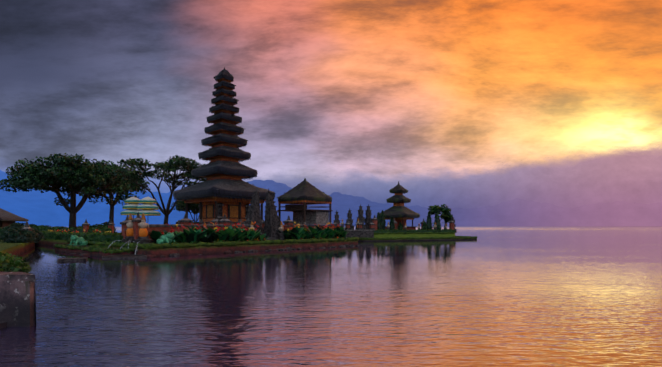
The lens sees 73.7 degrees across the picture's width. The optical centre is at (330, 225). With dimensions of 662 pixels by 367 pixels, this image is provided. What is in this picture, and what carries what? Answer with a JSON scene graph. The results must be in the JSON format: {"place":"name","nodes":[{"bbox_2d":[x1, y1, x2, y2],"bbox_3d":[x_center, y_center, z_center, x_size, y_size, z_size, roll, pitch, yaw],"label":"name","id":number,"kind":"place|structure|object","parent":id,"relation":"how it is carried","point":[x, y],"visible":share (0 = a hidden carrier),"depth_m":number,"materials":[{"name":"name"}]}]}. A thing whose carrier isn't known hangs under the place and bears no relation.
{"place":"outdoors","nodes":[
{"label":"outdoors","id":0,"kind":"place"},
{"bbox_2d":[0,208,28,228],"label":"thatched hall","id":1,"kind":"structure","parent":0,"point":[7,218],"depth_m":86.64,"materials":[{"name":"plant"}]},
{"bbox_2d":[0,238,67,257],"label":"grass bank","id":2,"kind":"structure","parent":0,"point":[15,249],"depth_m":29.56,"materials":[{"name":"green plant"}]},
{"bbox_2d":[0,221,122,242],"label":"bushes","id":3,"kind":"object","parent":2,"relation":"on","point":[14,232],"visible":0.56,"depth_m":35.01,"materials":[{"name":"green plant"}]},
{"bbox_2d":[22,220,114,232],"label":"garden stone posts","id":4,"kind":"object","parent":2,"relation":"on","point":[86,224],"visible":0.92,"depth_m":46.43,"materials":[{"name":"orange stone"}]},
{"bbox_2d":[0,153,139,227],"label":"rain tree","id":5,"kind":"object","parent":2,"relation":"on","point":[67,174],"visible":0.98,"depth_m":57.62,"materials":[{"name":"green plant"}]},
{"bbox_2d":[80,159,149,229],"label":"rain tree","id":6,"kind":"object","parent":2,"relation":"on","point":[135,189],"visible":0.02,"depth_m":75.94,"materials":[{"name":"green plant"}]},
{"bbox_2d":[111,155,206,223],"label":"tree","id":7,"kind":"object","parent":2,"relation":"on","point":[173,164],"visible":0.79,"depth_m":48.57,"materials":[{"name":"green plant"}]},
{"bbox_2d":[171,201,198,221],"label":"garden tree","id":8,"kind":"object","parent":2,"relation":"on","point":[193,207],"visible":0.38,"depth_m":54.24,"materials":[{"name":"green plant"}]},
{"bbox_2d":[5,148,639,179],"bbox_3d":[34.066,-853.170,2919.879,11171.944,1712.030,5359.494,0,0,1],"label":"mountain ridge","id":9,"kind":"structure","parent":0,"point":[477,174],"depth_m":3725.07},
{"bbox_2d":[0,170,646,225],"bbox_3d":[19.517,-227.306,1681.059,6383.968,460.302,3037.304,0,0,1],"label":"mountain ridge","id":10,"kind":"structure","parent":0,"point":[37,207],"depth_m":2300.47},
{"bbox_2d":[0,226,661,366],"bbox_3d":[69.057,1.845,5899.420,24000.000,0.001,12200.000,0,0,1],"label":"lake water","id":11,"kind":"structure","parent":0,"point":[540,296],"depth_m":10.22,"materials":[{"name":"purple liquid"}]},
{"bbox_2d":[0,272,35,328],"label":"stone pier","id":12,"kind":"structure","parent":11,"relation":"in","point":[17,300],"depth_m":8.07,"materials":[{"name":"grey stone"}]},
{"bbox_2d":[0,252,30,272],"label":"bush","id":13,"kind":"object","parent":12,"relation":"on","point":[13,263],"visible":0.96,"depth_m":9.01,"materials":[{"name":"green plant"}]},
{"bbox_2d":[57,255,146,261],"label":"stepping stones","id":14,"kind":"object","parent":11,"relation":"in","point":[107,257],"visible":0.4,"depth_m":24.56,"materials":[{"name":"stone"}]},
{"bbox_2d":[54,237,358,257],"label":"island platform","id":15,"kind":"structure","parent":11,"relation":"on","point":[104,248],"depth_m":29.57,"materials":[{"name":"plant"}]},
{"bbox_2d":[67,235,88,246],"bbox_3d":[-17.902,1.061,31.252,0.980,0.849,1.110,0,0,23],"label":"frog statue flank","id":16,"kind":"object","parent":15,"relation":"on","point":[78,241],"visible":1,"depth_m":31.02,"materials":[{"name":"stone"}]},
{"bbox_2d":[122,213,133,242],"bbox_3d":[-12.841,0.923,28.277,1.240,3.444,1.179,0,0,1],"label":"fountain guardian statue","id":17,"kind":"object","parent":15,"relation":"on","point":[129,233],"visible":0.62,"depth_m":28.07,"materials":[{"name":"stone"}]},
{"bbox_2d":[120,195,139,218],"bbox_3d":[-16.123,-0.625,36.016,1.919,3.740,1.871,0,0,1],"label":"tiered umbrella","id":18,"kind":"object","parent":15,"relation":"on","point":[132,204],"visible":0.77,"depth_m":35.40,"materials":[{"name":"multicoloured fabric"}]},
{"bbox_2d":[133,213,151,254],"bbox_3d":[-11.557,0.923,27.162,1.240,3.444,1.179,0,0,1],"label":"fountain guardian statue","id":19,"kind":"object","parent":15,"relation":"on","point":[143,225],"visible":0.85,"depth_m":26.97,"materials":[{"name":"stone"}]},
{"bbox_2d":[135,197,160,215],"bbox_3d":[-14.514,-0.592,34.997,1.919,3.675,1.871,0,0,1],"label":"tiered umbrella","id":20,"kind":"object","parent":15,"relation":"on","point":[147,207],"visible":0.98,"depth_m":34.50,"materials":[{"name":"multicoloured fabric"}]},
{"bbox_2d":[156,232,176,243],"bbox_3d":[-10.204,0.821,27.427,1.110,0.849,0.980,0,0,23],"label":"frog statue","id":21,"kind":"object","parent":15,"relation":"on","point":[168,237],"visible":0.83,"depth_m":27.16,"materials":[{"name":"stone"}]},
{"bbox_2d":[120,211,303,243],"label":"temple wall","id":22,"kind":"structure","parent":15,"relation":"on","point":[186,221],"depth_m":30.18,"materials":[{"name":"brick"}]},
{"bbox_2d":[173,67,274,232],"bbox_3d":[-9.157,-6.325,39.141,7.965,15.740,6.982,0,0,42],"label":"pagoda","id":23,"kind":"object","parent":15,"relation":"on","point":[221,191],"visible":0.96,"depth_m":38.39,"materials":[{"name":"brown wood"}]},
{"bbox_2d":[203,221,283,242],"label":"court guardian statues","id":24,"kind":"object","parent":15,"relation":"on","point":[281,228],"visible":0.38,"depth_m":36.31,"materials":[{"name":"stone"}]},
{"bbox_2d":[149,222,348,243],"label":"bushes","id":25,"kind":"object","parent":15,"relation":"on","point":[216,234],"visible":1,"depth_m":31.66,"materials":[{"name":"green plant"}]},
{"bbox_2d":[244,188,284,240],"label":"split gate","id":26,"kind":"structure","parent":15,"relation":"on","point":[271,223],"depth_m":35.88,"materials":[{"name":"stone"}]},
{"bbox_2d":[277,178,338,238],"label":"pavilion","id":27,"kind":"structure","parent":15,"relation":"on","point":[303,194],"depth_m":41.15,"materials":[{"name":"brown wood"}]},
{"bbox_2d":[332,219,476,241],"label":"island platform","id":28,"kind":"structure","parent":11,"relation":"on","point":[362,235],"depth_m":53.38,"materials":[{"name":"green plant"}]},
{"bbox_2d":[333,204,456,232],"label":"island shrubs","id":29,"kind":"object","parent":28,"relation":"on","point":[379,222],"visible":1,"depth_m":54.79,"materials":[{"name":"green plant"}]},
{"bbox_2d":[379,181,419,229],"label":"small pagoda","id":30,"kind":"object","parent":28,"relation":"on","point":[398,211],"visible":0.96,"depth_m":57.99,"materials":[{"name":"brown wood"}]},
{"bbox_2d":[428,204,451,220],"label":"frangipani tree","id":31,"kind":"object","parent":28,"relation":"on","point":[444,211],"visible":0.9,"depth_m":58.60,"materials":[{"name":"green plant"}]},
{"bbox_2d":[440,214,452,228],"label":"frangipani tree","id":32,"kind":"object","parent":28,"relation":"on","point":[448,217],"visible":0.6,"depth_m":59.76,"materials":[{"name":"green plant"}]},
{"bbox_2d":[0,145,661,225],"bbox_3d":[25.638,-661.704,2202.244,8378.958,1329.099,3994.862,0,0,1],"label":"mountain ridge","id":33,"kind":"structure","parent":0,"point":[576,192],"depth_m":2794.58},
{"bbox_2d":[0,0,661,182],"label":"sky","id":34,"kind":"structure","parent":0,"point":[326,90],"materials":[{"name":"orange"}]}
]}

